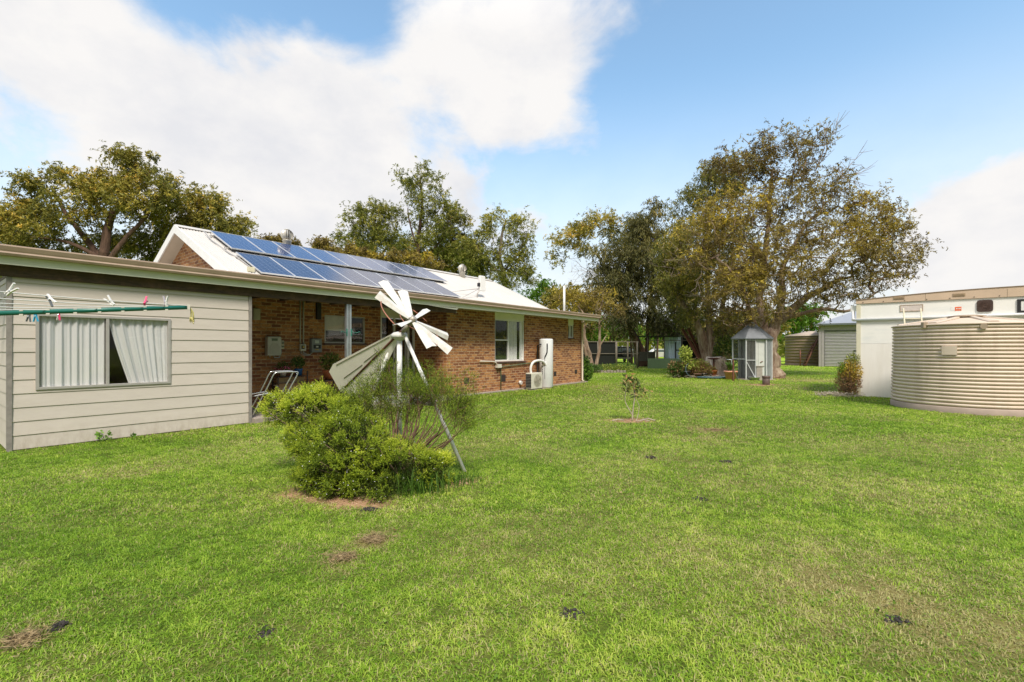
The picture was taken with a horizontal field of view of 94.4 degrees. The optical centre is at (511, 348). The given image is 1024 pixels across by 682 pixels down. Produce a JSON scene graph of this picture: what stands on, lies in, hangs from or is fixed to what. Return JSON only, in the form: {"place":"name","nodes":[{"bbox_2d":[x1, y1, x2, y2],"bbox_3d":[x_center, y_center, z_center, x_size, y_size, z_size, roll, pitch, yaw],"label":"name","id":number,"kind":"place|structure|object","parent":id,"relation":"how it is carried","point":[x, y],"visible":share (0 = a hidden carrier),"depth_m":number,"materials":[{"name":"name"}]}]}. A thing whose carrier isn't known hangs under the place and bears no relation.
{"place":"outdoors","nodes":[
{"label":"outdoors","id":0,"kind":"place"},
{"bbox_2d":[338,530,404,549],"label":"grass cuttings","id":1,"kind":"object","parent":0,"point":[370,538],"depth_m":3.68,"materials":[{"name":"plant"}]},
{"bbox_2d":[0,356,1023,681],"bbox_3d":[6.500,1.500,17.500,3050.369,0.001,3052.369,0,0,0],"label":"ground","id":2,"kind":"structure","parent":0,"point":[602,628],"depth_m":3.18,"materials":[{"name":"plant"}]},
{"bbox_2d":[0,619,72,656],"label":"grass cuttings","id":3,"kind":"object","parent":2,"relation":"on","point":[27,637],"depth_m":2.41,"materials":[{"name":"plant"}]},
{"bbox_2d":[47,620,71,631],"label":"soil clump","id":4,"kind":"object","parent":2,"relation":"on","point":[62,623],"visible":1,"depth_m":2.54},
{"bbox_2d":[0,291,194,323],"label":"rotary clothesline","id":5,"kind":"object","parent":2,"relation":"on","point":[49,311],"visible":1,"depth_m":3.17,"materials":[{"name":"metal"}]},
{"bbox_2d":[4,283,18,295],"bbox_3d":[-2.621,-0.306,2.481,0.074,0.040,0.016,-39,-3,3],"label":"clothes peg","id":6,"kind":"object","parent":5,"relation":"attached to","point":[9,290],"visible":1,"depth_m":2.48,"materials":[{"name":"plastic"}]},
{"bbox_2d":[45,294,56,306],"bbox_3d":[-2.591,-0.274,2.662,0.040,0.074,0.016,-43,-7,7],"label":"clothes peg","id":7,"kind":"object","parent":5,"relation":"attached to","point":[49,297],"visible":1,"depth_m":2.66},
{"bbox_2d":[103,295,114,305],"bbox_3d":[-2.642,-0.312,3.114,0.040,0.074,0.016,-43,1,-1],"label":"clothes peg","id":8,"kind":"object","parent":5,"relation":"attached to","point":[111,302],"visible":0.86,"depth_m":3.11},
{"bbox_2d":[163,296,168,305],"bbox_3d":[-2.478,-0.340,3.392,0.040,0.074,0.016,0,0,4],"label":"clothes peg","id":9,"kind":"object","parent":5,"relation":"attached to","point":[165,301],"visible":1,"depth_m":3.39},
{"bbox_2d":[0,139,196,256],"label":"background tree","id":10,"kind":"object","parent":2,"relation":"on","point":[25,215],"visible":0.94,"depth_m":26.47,"materials":[{"name":"green plant"}]},
{"bbox_2d":[94,430,112,440],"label":"weed","id":11,"kind":"object","parent":2,"relation":"on","point":[97,434],"visible":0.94,"depth_m":7.62,"materials":[{"name":"green plant"}]},
{"bbox_2d":[49,181,258,261],"bbox_3d":[-21.937,-4.320,29.035,13.010,11.773,4.220,0,0,0],"label":"background tree","id":12,"kind":"object","parent":2,"relation":"on","point":[205,216],"visible":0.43,"depth_m":28.50,"materials":[{"name":"green plant"}]},
{"bbox_2d":[248,625,274,639],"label":"soil clump","id":13,"kind":"object","parent":2,"relation":"on","point":[262,632],"visible":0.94,"depth_m":2.48,"materials":[{"name":"soil"}]},
{"bbox_2d":[256,232,302,245],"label":"tree","id":14,"kind":"object","parent":2,"relation":"on","point":[278,238],"visible":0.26,"depth_m":33.80,"materials":[{"name":"green plant"}]},
{"bbox_2d":[0,224,600,451],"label":"brick house","id":15,"kind":"structure","parent":2,"relation":"on","point":[68,379],"depth_m":9.17,"materials":[{"name":"brick"}]},
{"bbox_2d":[35,314,170,389],"bbox_3d":[-6.628,0.045,7.785,0.095,1.150,1.710,0,0,38],"label":"window","id":16,"kind":"structure","parent":15,"relation":"in","point":[72,351],"depth_m":7.68,"materials":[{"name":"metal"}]},
{"bbox_2d":[252,308,259,319],"bbox_3d":[-6.154,-0.830,11.404,0.100,0.280,0.170,0,0,38],"label":"junction box","id":17,"kind":"object","parent":15,"relation":"attached to","point":[255,313],"visible":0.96,"depth_m":11.36,"materials":[{"name":"plastic"}]},
{"bbox_2d":[265,336,281,357],"bbox_3d":[-5.868,-0.028,11.716,0.168,0.545,0.405,0,0,38],"label":"solar inverter","id":18,"kind":"object","parent":15,"relation":"attached to","point":[272,345],"visible":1,"depth_m":11.61,"materials":[{"name":"metal"}]},
{"bbox_2d":[252,370,298,415],"bbox_3d":[-5.108,0.943,10.134,0.920,0.926,0.468,0,0,-38],"label":"folding airer","id":19,"kind":"object","parent":15,"relation":"on","point":[279,371],"visible":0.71,"depth_m":10.13,"materials":[{"name":"metal"}]},
{"bbox_2d":[272,371,307,405],"bbox_3d":[-5.524,0.980,11.813,0.305,0.840,0.765,0,0,38],"label":"plant shelf","id":20,"kind":"object","parent":15,"relation":"on","point":[281,382],"visible":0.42,"depth_m":11.75,"materials":[{"name":"wood"}]},
{"bbox_2d":[274,361,291,375],"bbox_3d":[-5.630,0.485,11.627,0.384,0.380,0.403,0,0,38],"label":"flower pot","id":21,"kind":"object","parent":20,"relation":"on","point":[282,367],"visible":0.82,"depth_m":11.59,"materials":[{"name":"green plant"}]},
{"bbox_2d":[290,355,306,374],"bbox_3d":[-5.394,0.421,11.957,0.439,0.508,0.422,0,0,38],"label":"flower pot","id":22,"kind":"object","parent":20,"relation":"on","point":[297,363],"visible":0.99,"depth_m":11.90,"materials":[{"name":"green plant"}]},
{"bbox_2d":[299,344,305,350],"bbox_3d":[-5.433,-0.030,12.312,0.120,0.180,0.170,0,0,38],"label":"isolator switch","id":23,"kind":"object","parent":15,"relation":"attached to","point":[302,347],"visible":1,"depth_m":12.27,"materials":[{"name":"grey plastic"}]},
{"bbox_2d":[310,338,321,351],"bbox_3d":[-5.205,-0.085,12.578,0.153,0.370,0.290,0,0,38],"label":"meter","id":24,"kind":"object","parent":15,"relation":"attached to","point":[315,344],"visible":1,"depth_m":12.51,"materials":[{"name":"grey plastic"}]},
{"bbox_2d":[317,379,340,392],"bbox_3d":[-4.800,1.107,12.466,0.360,0.585,0.480,0,0,38],"label":"plant stand","id":25,"kind":"object","parent":15,"relation":"on","point":[324,380],"visible":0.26,"depth_m":12.32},
{"bbox_2d":[318,352,340,379],"bbox_3d":[-4.772,0.443,12.505,0.638,0.733,0.623,0,0,38],"label":"potted plant","id":26,"kind":"object","parent":25,"relation":"on","point":[326,372],"visible":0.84,"depth_m":12.38,"materials":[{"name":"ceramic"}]},
{"bbox_2d":[324,315,366,344],"bbox_3d":[-4.722,-0.510,13.387,0.190,0.820,1.330,0,0,38],"label":"window","id":27,"kind":"structure","parent":15,"relation":"in","point":[332,322],"depth_m":13.28,"materials":[{"name":"metal"}]},
{"bbox_2d":[381,316,414,393],"bbox_3d":[-3.632,0.200,14.887,0.225,2.400,1.342,0,0,36],"label":"door","id":28,"kind":"structure","parent":15,"relation":"in","point":[406,350],"depth_m":15.28,"materials":[{"name":"white paint"}]},
{"bbox_2d":[452,275,484,297],"bbox_3d":[-1.567,-2.348,18.196,0.673,1.111,1.945,0,0,38],"label":"antenna","id":29,"kind":"object","parent":15,"relation":"on","point":[481,283],"visible":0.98,"depth_m":18.81,"materials":[{"name":"metal"}]},
{"bbox_2d":[495,319,525,362],"bbox_3d":[-0.108,-0.270,17.037,0.204,1.540,1.780,0,0,38],"label":"window","id":30,"kind":"structure","parent":15,"relation":"in","point":[505,329],"depth_m":16.97,"materials":[{"name":"white paint"}]},
{"bbox_2d":[568,325,574,338],"bbox_3d":[2.495,-0.718,20.351,0.186,0.605,0.530,0,0,38],"label":"window","id":31,"kind":"structure","parent":15,"relation":"in","point":[569,326],"depth_m":20.41,"materials":[{"name":"white paint"}]},
{"bbox_2d":[284,485,334,502],"bbox_3d":[-1.968,1.456,4.955,0.781,0.087,0.733,0,0,0],"label":"grass tussock","id":32,"kind":"object","parent":2,"relation":"on","point":[298,490],"depth_m":4.88,"materials":[{"name":"green plant"}]},
{"bbox_2d":[305,234,362,256],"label":"tree","id":33,"kind":"object","parent":2,"relation":"on","point":[322,243],"visible":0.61,"depth_m":35.62,"materials":[{"name":"green plant"}]},
{"bbox_2d":[320,547,386,563],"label":"grass cuttings","id":34,"kind":"object","parent":2,"relation":"on","point":[345,556],"depth_m":3.37,"materials":[{"name":"plant"}]},
{"bbox_2d":[360,507,378,511],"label":"soil clump","id":35,"kind":"object","parent":2,"relation":"on","point":[367,508],"visible":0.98,"depth_m":4.39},
{"bbox_2d":[328,196,412,262],"bbox_3d":[-11.343,-5.666,39.948,8.433,14.454,4.654,0,0,0],"label":"background tree","id":36,"kind":"object","parent":2,"relation":"on","point":[377,236],"visible":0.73,"depth_m":39.41,"materials":[{"name":"green plant"}]},
{"bbox_2d":[255,347,498,504],"bbox_3d":[-1.574,0.763,5.574,2.378,1.600,2.207,0,0,44],"label":"flowering shrub","id":37,"kind":"object","parent":2,"relation":"on","point":[353,469],"visible":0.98,"depth_m":5.21,"materials":[{"name":"green plant"}]},
{"bbox_2d":[329,280,465,470],"bbox_3d":[-1.423,0.297,6.251,1.952,2.427,1.060,0,0,41],"label":"garden windmill","id":38,"kind":"object","parent":2,"relation":"on","point":[345,370],"visible":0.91,"depth_m":6.20,"materials":[{"name":"metal"}]},
{"bbox_2d":[356,246,447,270],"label":"tree","id":39,"kind":"object","parent":2,"relation":"on","point":[414,259],"visible":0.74,"depth_m":34.60,"materials":[{"name":"green plant"}]},
{"bbox_2d":[370,465,462,499],"bbox_3d":[-1.128,1.358,4.962,1.294,0.284,0.686,0,0,0],"label":"grass tussock","id":40,"kind":"object","parent":2,"relation":"on","point":[420,485],"depth_m":4.89,"materials":[{"name":"green plant"}]},
{"bbox_2d":[388,156,464,266],"bbox_3d":[-6.806,-6.840,37.957,6.131,16.795,4.150,0,0,0],"label":"background tree","id":41,"kind":"object","parent":2,"relation":"on","point":[420,238],"visible":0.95,"depth_m":37.75,"materials":[{"name":"green plant"}]},
{"bbox_2d":[420,203,485,275],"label":"background tree","id":42,"kind":"object","parent":2,"relation":"on","point":[450,266],"visible":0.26,"depth_m":40.40,"materials":[{"name":"green plant"}]},
{"bbox_2d":[435,469,486,489],"bbox_3d":[-0.624,1.450,5.323,0.815,0.099,0.693,0,0,0],"label":"grass tussock","id":43,"kind":"object","parent":2,"relation":"on","point":[461,477],"depth_m":5.30,"materials":[{"name":"green plant"}]},
{"bbox_2d":[444,203,541,291],"bbox_3d":[-1.491,-4.975,37.008,7.795,13.068,4.398,0,0,0],"label":"background tree","id":44,"kind":"object","parent":2,"relation":"on","point":[480,260],"visible":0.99,"depth_m":36.69,"materials":[{"name":"green plant"}]},
{"bbox_2d":[0,400,1023,681],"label":"clover","id":45,"kind":"object","parent":2,"relation":"on","point":[290,678],"visible":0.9,"depth_m":3.84,"materials":[{"name":"green plant"}]},
{"bbox_2d":[268,383,795,511],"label":"bark chips","id":46,"kind":"object","parent":2,"relation":"on","point":[466,478],"visible":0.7,"depth_m":4.79,"materials":[{"name":"wood"}]},
{"bbox_2d":[521,359,549,389],"bbox_3d":[0.893,0.973,17.577,0.530,1.155,1.304,0,0,38],"label":"heat pump unit","id":47,"kind":"object","parent":2,"relation":"on","point":[533,380],"visible":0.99,"depth_m":17.18,"materials":[{"name":"white plastic"}]},
{"bbox_2d":[517,274,559,302],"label":"distant tree","id":48,"kind":"object","parent":2,"relation":"on","point":[536,293],"visible":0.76,"depth_m":51.70,"materials":[{"name":"green plant"}]},
{"bbox_2d":[537,339,552,387],"bbox_3d":[1.284,0.560,18.116,0.530,1.880,0.603,0,0,38],"label":"hot water cylinder","id":49,"kind":"object","parent":2,"relation":"on","point":[546,350],"visible":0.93,"depth_m":17.91,"materials":[{"name":"metal"}]},
{"bbox_2d":[534,282,605,340],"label":"distant tree","id":50,"kind":"object","parent":2,"relation":"on","point":[549,295],"visible":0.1,"depth_m":41.78,"materials":[{"name":"green plant"}]},
{"bbox_2d":[125,378,1016,654],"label":"fallen leaves","id":51,"kind":"object","parent":2,"relation":"on","point":[648,441],"visible":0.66,"depth_m":8.29,"materials":[{"name":"brown plant"}]},
{"bbox_2d":[559,607,584,619],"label":"soil clump","id":52,"kind":"object","parent":2,"relation":"on","point":[565,613],"visible":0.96,"depth_m":2.66,"materials":[{"name":"soil"}]},
{"bbox_2d":[540,278,636,370],"bbox_3d":[4.783,-1.467,30.832,6.205,6.220,3.871,0,0,0],"label":"gum","id":53,"kind":"object","parent":2,"relation":"on","point":[596,304],"visible":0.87,"depth_m":30.48,"materials":[{"name":"green plant"}]},
{"bbox_2d":[583,356,593,380],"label":"corner plant","id":54,"kind":"object","parent":2,"relation":"on","point":[588,367],"visible":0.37,"depth_m":21.64,"materials":[{"name":"green plant"}]},
{"bbox_2d":[543,204,644,364],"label":"gum tree","id":55,"kind":"object","parent":2,"relation":"on","point":[579,230],"visible":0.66,"depth_m":43.81,"materials":[{"name":"green plant"}]},
{"bbox_2d":[590,364,603,372],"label":"ground shrub","id":56,"kind":"object","parent":2,"relation":"on","point":[597,367],"visible":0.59,"depth_m":29.31,"materials":[{"name":"green plant"}]},
{"bbox_2d":[598,363,620,370],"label":"ground shrub","id":57,"kind":"object","parent":2,"relation":"on","point":[606,367],"visible":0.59,"depth_m":30.31,"materials":[{"name":"green plant"}]},
{"bbox_2d":[583,341,638,367],"bbox_3d":[6.960,0.475,37.458,5.280,2.050,3.085,0,0,0],"label":"shade cloth run","id":58,"kind":"object","parent":2,"relation":"on","point":[608,354],"visible":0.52,"depth_m":36.05,"materials":[{"name":"grey"}]},
{"bbox_2d":[597,370,625,372],"bbox_3d":[6.157,1.416,29.300,1.770,0.208,0.100,0,0,0],"label":"brick edging","id":59,"kind":"object","parent":2,"relation":"on","point":[612,371],"visible":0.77,"depth_m":29.25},
{"bbox_2d":[586,312,645,343],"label":"distant tree","id":60,"kind":"object","parent":2,"relation":"on","point":[603,335],"visible":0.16,"depth_m":55.70,"materials":[{"name":"green plant"}]},
{"bbox_2d":[609,363,636,371],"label":"ground shrub","id":61,"kind":"object","parent":2,"relation":"on","point":[630,366],"visible":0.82,"depth_m":29.95,"materials":[{"name":"green plant"}]},
{"bbox_2d":[617,346,630,362],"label":"parked car","id":62,"kind":"object","parent":2,"relation":"on","point":[622,356],"visible":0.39,"depth_m":49.69,"materials":[{"name":"black metal"}]},
{"bbox_2d":[616,303,641,363],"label":"young tree","id":63,"kind":"object","parent":2,"relation":"on","point":[631,360],"visible":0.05,"depth_m":45.93,"materials":[{"name":"brown plant"}]},
{"bbox_2d":[618,369,652,420],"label":"sapling","id":64,"kind":"object","parent":2,"relation":"on","point":[627,384],"visible":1,"depth_m":9.77,"materials":[{"name":"green plant"}]},
{"bbox_2d":[574,196,703,366],"bbox_3d":[10.811,-5.560,39.594,11.804,14.900,8.054,0,0,0],"label":"gum tree","id":65,"kind":"object","parent":2,"relation":"on","point":[634,258],"visible":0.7,"depth_m":38.73,"materials":[{"name":"green plant"}]},
{"bbox_2d":[649,349,663,352],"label":"parked car","id":66,"kind":"object","parent":2,"relation":"on","point":[659,350],"visible":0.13,"depth_m":73.19,"materials":[{"name":"white metal"}]},
{"bbox_2d":[654,299,667,357],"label":"young tree","id":67,"kind":"object","parent":2,"relation":"on","point":[658,339],"visible":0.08,"depth_m":47.88,"materials":[{"name":"green plant"}]},
{"bbox_2d":[638,336,694,368],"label":"chicken coop","id":68,"kind":"structure","parent":2,"relation":"on","point":[653,361],"depth_m":35.38,"materials":[{"name":"green metal"}]},
{"bbox_2d":[641,315,701,343],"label":"distant tree","id":69,"kind":"object","parent":2,"relation":"on","point":[659,337],"visible":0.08,"depth_m":59.81,"materials":[{"name":"green plant"}]},
{"bbox_2d":[665,337,680,357],"bbox_3d":[12.291,0.180,36.220,1.000,2.240,0.960,0,0,0],"label":"iron cubicle","id":70,"kind":"object","parent":2,"relation":"on","point":[672,348],"visible":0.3,"depth_m":35.81,"materials":[{"name":"metal"}]},
{"bbox_2d":[666,360,687,377],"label":"garden shrub","id":71,"kind":"object","parent":2,"relation":"on","point":[675,368],"visible":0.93,"depth_m":24.25,"materials":[{"name":"green plant"}]},
{"bbox_2d":[677,345,699,377],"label":"lemon tree","id":72,"kind":"object","parent":2,"relation":"on","point":[689,351],"visible":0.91,"depth_m":24.10,"materials":[{"name":"green plant"}]},
{"bbox_2d":[587,325,790,356],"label":"wood","id":73,"kind":"object","parent":2,"relation":"on","point":[781,349],"visible":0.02,"depth_m":84.28,"materials":[{"name":"green plant"}]},
{"bbox_2d":[681,337,698,363],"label":"dark shed","id":74,"kind":"structure","parent":2,"relation":"on","point":[685,343],"depth_m":37.20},
{"bbox_2d":[681,328,699,359],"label":"steel beam","id":75,"kind":"structure","parent":2,"relation":"on","point":[690,343],"depth_m":28.78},
{"bbox_2d":[686,328,701,358],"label":"steel beam","id":76,"kind":"structure","parent":2,"relation":"on","point":[693,340],"depth_m":29.18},
{"bbox_2d":[684,358,712,375],"bbox_3d":[9.542,0.983,24.610,1.747,1.063,1.118,0,0,0],"label":"garden shrub","id":77,"kind":"object","parent":2,"relation":"on","point":[701,368],"visible":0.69,"depth_m":24.37,"materials":[{"name":"green plant"}]},
{"bbox_2d":[691,496,707,500],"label":"soil clump","id":78,"kind":"object","parent":2,"relation":"on","point":[705,499],"visible":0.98,"depth_m":4.70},
{"bbox_2d":[693,365,717,375],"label":"garden shrub","id":79,"kind":"object","parent":2,"relation":"on","point":[712,369],"visible":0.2,"depth_m":24.61,"materials":[{"name":"green plant"}]},
{"bbox_2d":[686,363,736,378],"bbox_3d":[9.955,1.113,23.523,2.589,0.745,0.769,0,0,6],"label":"garden hose","id":80,"kind":"object","parent":2,"relation":"on","point":[711,377],"visible":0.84,"depth_m":23.34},
{"bbox_2d":[647,146,778,360],"bbox_3d":[12.338,-5.745,29.329,8.735,14.707,6.821,0,0,0],"label":"gum tree","id":81,"kind":"object","parent":2,"relation":"on","point":[687,282],"visible":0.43,"depth_m":28.39,"materials":[{"name":"green plant"}]},
{"bbox_2d":[708,358,719,367],"bbox_3d":[10.633,0.995,25.000,0.620,1.010,0.620,0,0,0],"label":"bird bath","id":82,"kind":"object","parent":2,"relation":"on","point":[713,359],"visible":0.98,"depth_m":24.91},
{"bbox_2d":[689,426,755,434],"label":"grass cuttings","id":83,"kind":"object","parent":2,"relation":"on","point":[712,429],"depth_m":8.62,"materials":[{"name":"plant"}]},
{"bbox_2d":[674,301,771,365],"bbox_3d":[16.182,-1.055,36.029,7.659,5.323,4.465,0,0,0],"label":"distant tree","id":84,"kind":"object","parent":2,"relation":"on","point":[692,329],"visible":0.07,"depth_m":35.66,"materials":[{"name":"green plant"}]},
{"bbox_2d":[712,331,737,368],"bbox_3d":[12.397,0.182,27.494,1.597,2.652,1.331,0,0,0],"label":"garden shrub","id":85,"kind":"object","parent":2,"relation":"on","point":[724,346],"visible":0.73,"depth_m":27.34,"materials":[{"name":"green plant"}]},
{"bbox_2d":[720,352,731,370],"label":"garden shrub","id":86,"kind":"object","parent":2,"relation":"on","point":[728,361],"visible":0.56,"depth_m":25.46,"materials":[{"name":"green plant"}]},
{"bbox_2d":[724,362,737,379],"bbox_3d":[10.611,1.051,23.000,0.630,0.899,0.630,0,0,0],"label":"flower pot","id":87,"kind":"object","parent":2,"relation":"on","point":[728,374],"visible":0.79,"depth_m":22.85,"materials":[{"name":"orange ceramic"}]},
{"bbox_2d":[732,359,733,380],"bbox_3d":[10.220,1.000,21.900,0.055,1.000,0.055,0,0,0],"label":"short post","id":88,"kind":"object","parent":2,"relation":"on","point":[732,369],"visible":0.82,"depth_m":21.90,"materials":[{"name":"wood"}]},
{"bbox_2d":[731,322,774,379],"bbox_3d":[11.750,0.115,23.200,1.883,2.869,1.866,0,0,0],"label":"garden aviary","id":89,"kind":"object","parent":2,"relation":"on","point":[756,349],"visible":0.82,"depth_m":22.82,"materials":[{"name":"metal"}]},
{"bbox_2d":[748,377,759,379],"bbox_3d":[11.450,1.405,22.420,0.560,0.130,0.560,0,0,0],"label":"basin","id":90,"kind":"object","parent":89,"relation":"on","point":[753,378],"visible":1,"depth_m":22.23,"materials":[{"name":"metal"}]},
{"bbox_2d":[753,365,763,379],"bbox_3d":[11.750,1.140,22.580,0.380,0.660,0.320,0,0,0],"label":"feed bin","id":91,"kind":"object","parent":89,"relation":"on","point":[758,371],"visible":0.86,"depth_m":22.45,"materials":[{"name":"plastic"}]},
{"bbox_2d":[756,339,764,375],"bbox_3d":[11.766,0.505,22.464,0.451,1.870,0.070,0,0,12],"label":"door","id":92,"kind":"structure","parent":89,"relation":"in","point":[760,344],"depth_m":22.46,"materials":[{"name":"metal"}]},
{"bbox_2d":[717,305,791,338],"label":"distant tree","id":93,"kind":"object","parent":2,"relation":"on","point":[786,328],"visible":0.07,"depth_m":47.56,"materials":[{"name":"green plant"}]},
{"bbox_2d":[762,376,769,384],"bbox_3d":[10.487,1.312,19.565,0.310,0.375,0.310,0,0,0],"label":"flower pot","id":94,"kind":"object","parent":2,"relation":"on","point":[765,380],"visible":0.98,"depth_m":19.45,"materials":[{"name":"brown ceramic"}]},
{"bbox_2d":[784,331,818,365],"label":"brown water tank","id":95,"kind":"object","parent":2,"relation":"on","point":[803,342],"visible":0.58,"depth_m":41.69,"materials":[{"name":"metal"}]},
{"bbox_2d":[664,112,947,377],"bbox_3d":[15.242,-5.177,24.289,13.931,14.034,6.401,0,0,0],"label":"gum tree","id":96,"kind":"object","parent":2,"relation":"on","point":[764,269],"visible":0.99,"depth_m":23.99,"materials":[{"name":"green plant"}]},
{"bbox_2d":[777,302,835,341],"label":"distant tree","id":97,"kind":"object","parent":2,"relation":"on","point":[801,324],"visible":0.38,"depth_m":51.22,"materials":[{"name":"green plant"}]},
{"bbox_2d":[802,339,817,365],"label":"wooden ladder","id":98,"kind":"object","parent":2,"relation":"on","point":[810,353],"visible":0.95,"depth_m":40.44,"materials":[{"name":"brown wood"}]},
{"bbox_2d":[815,312,855,366],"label":"grey garage","id":99,"kind":"structure","parent":2,"relation":"on","point":[837,339],"depth_m":38.86,"materials":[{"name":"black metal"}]},
{"bbox_2d":[825,331,855,366],"bbox_3d":[27.450,-0.010,38.111,3.880,3.020,0.095,0,0,38],"label":"roller door","id":100,"kind":"structure","parent":99,"relation":"in","point":[838,344],"depth_m":38.73,"materials":[{"name":"grey metal"}]},
{"bbox_2d":[815,391,865,397],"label":"twig litter","id":101,"kind":"object","parent":2,"relation":"on","point":[832,392],"visible":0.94,"depth_m":14.76,"materials":[{"name":"plant"}]},
{"bbox_2d":[834,352,862,394],"bbox_3d":[10.644,0.808,15.010,0.807,1.449,0.828,0,0,0],"label":"yellow bush","id":102,"kind":"object","parent":2,"relation":"on","point":[850,382],"visible":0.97,"depth_m":14.88,"materials":[{"name":"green plant"}]},
{"bbox_2d":[884,614,911,624],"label":"soil clump","id":103,"kind":"object","parent":2,"relation":"on","point":[898,620],"visible":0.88,"depth_m":2.59,"materials":[{"name":"soil"}]},
{"bbox_2d":[851,285,1023,397],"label":"caravan","id":104,"kind":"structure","parent":2,"relation":"on","point":[877,319],"depth_m":14.35,"materials":[{"name":"white plastic"}]},
{"bbox_2d":[1017,299,1023,312],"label":"window","id":105,"kind":"structure","parent":104,"relation":"in","point":[1020,302],"depth_m":12.72,"materials":[{"name":"black glass"}]},
{"bbox_2d":[890,315,1023,416],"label":"water tank","id":106,"kind":"object","parent":2,"relation":"on","point":[969,364],"visible":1,"depth_m":10.90,"materials":[{"name":"metal"}]},
{"bbox_2d":[902,308,922,324],"bbox_3d":[11.104,0.190,13.025,0.536,2.623,0.286,0,0,0],"label":"metal ladder","id":107,"kind":"object","parent":106,"relation":"attached to","point":[904,318],"visible":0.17,"depth_m":13.13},
{"bbox_2d":[0,0,1023,345],"label":"sky","id":108,"kind":"structure","parent":0,"point":[295,110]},
{"bbox_2d":[655,351,663,357],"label":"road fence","id":109,"kind":"object","parent":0,"point":[660,354],"visible":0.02,"depth_m":66.00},
{"bbox_2d":[705,356,726,375],"bbox_3d":[11.188,0.965,25.934,1.662,1.070,1.580,0,0,0],"label":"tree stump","id":110,"kind":"object","parent":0,"point":[718,367],"visible":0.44,"depth_m":25.46,"materials":[{"name":"wood"}]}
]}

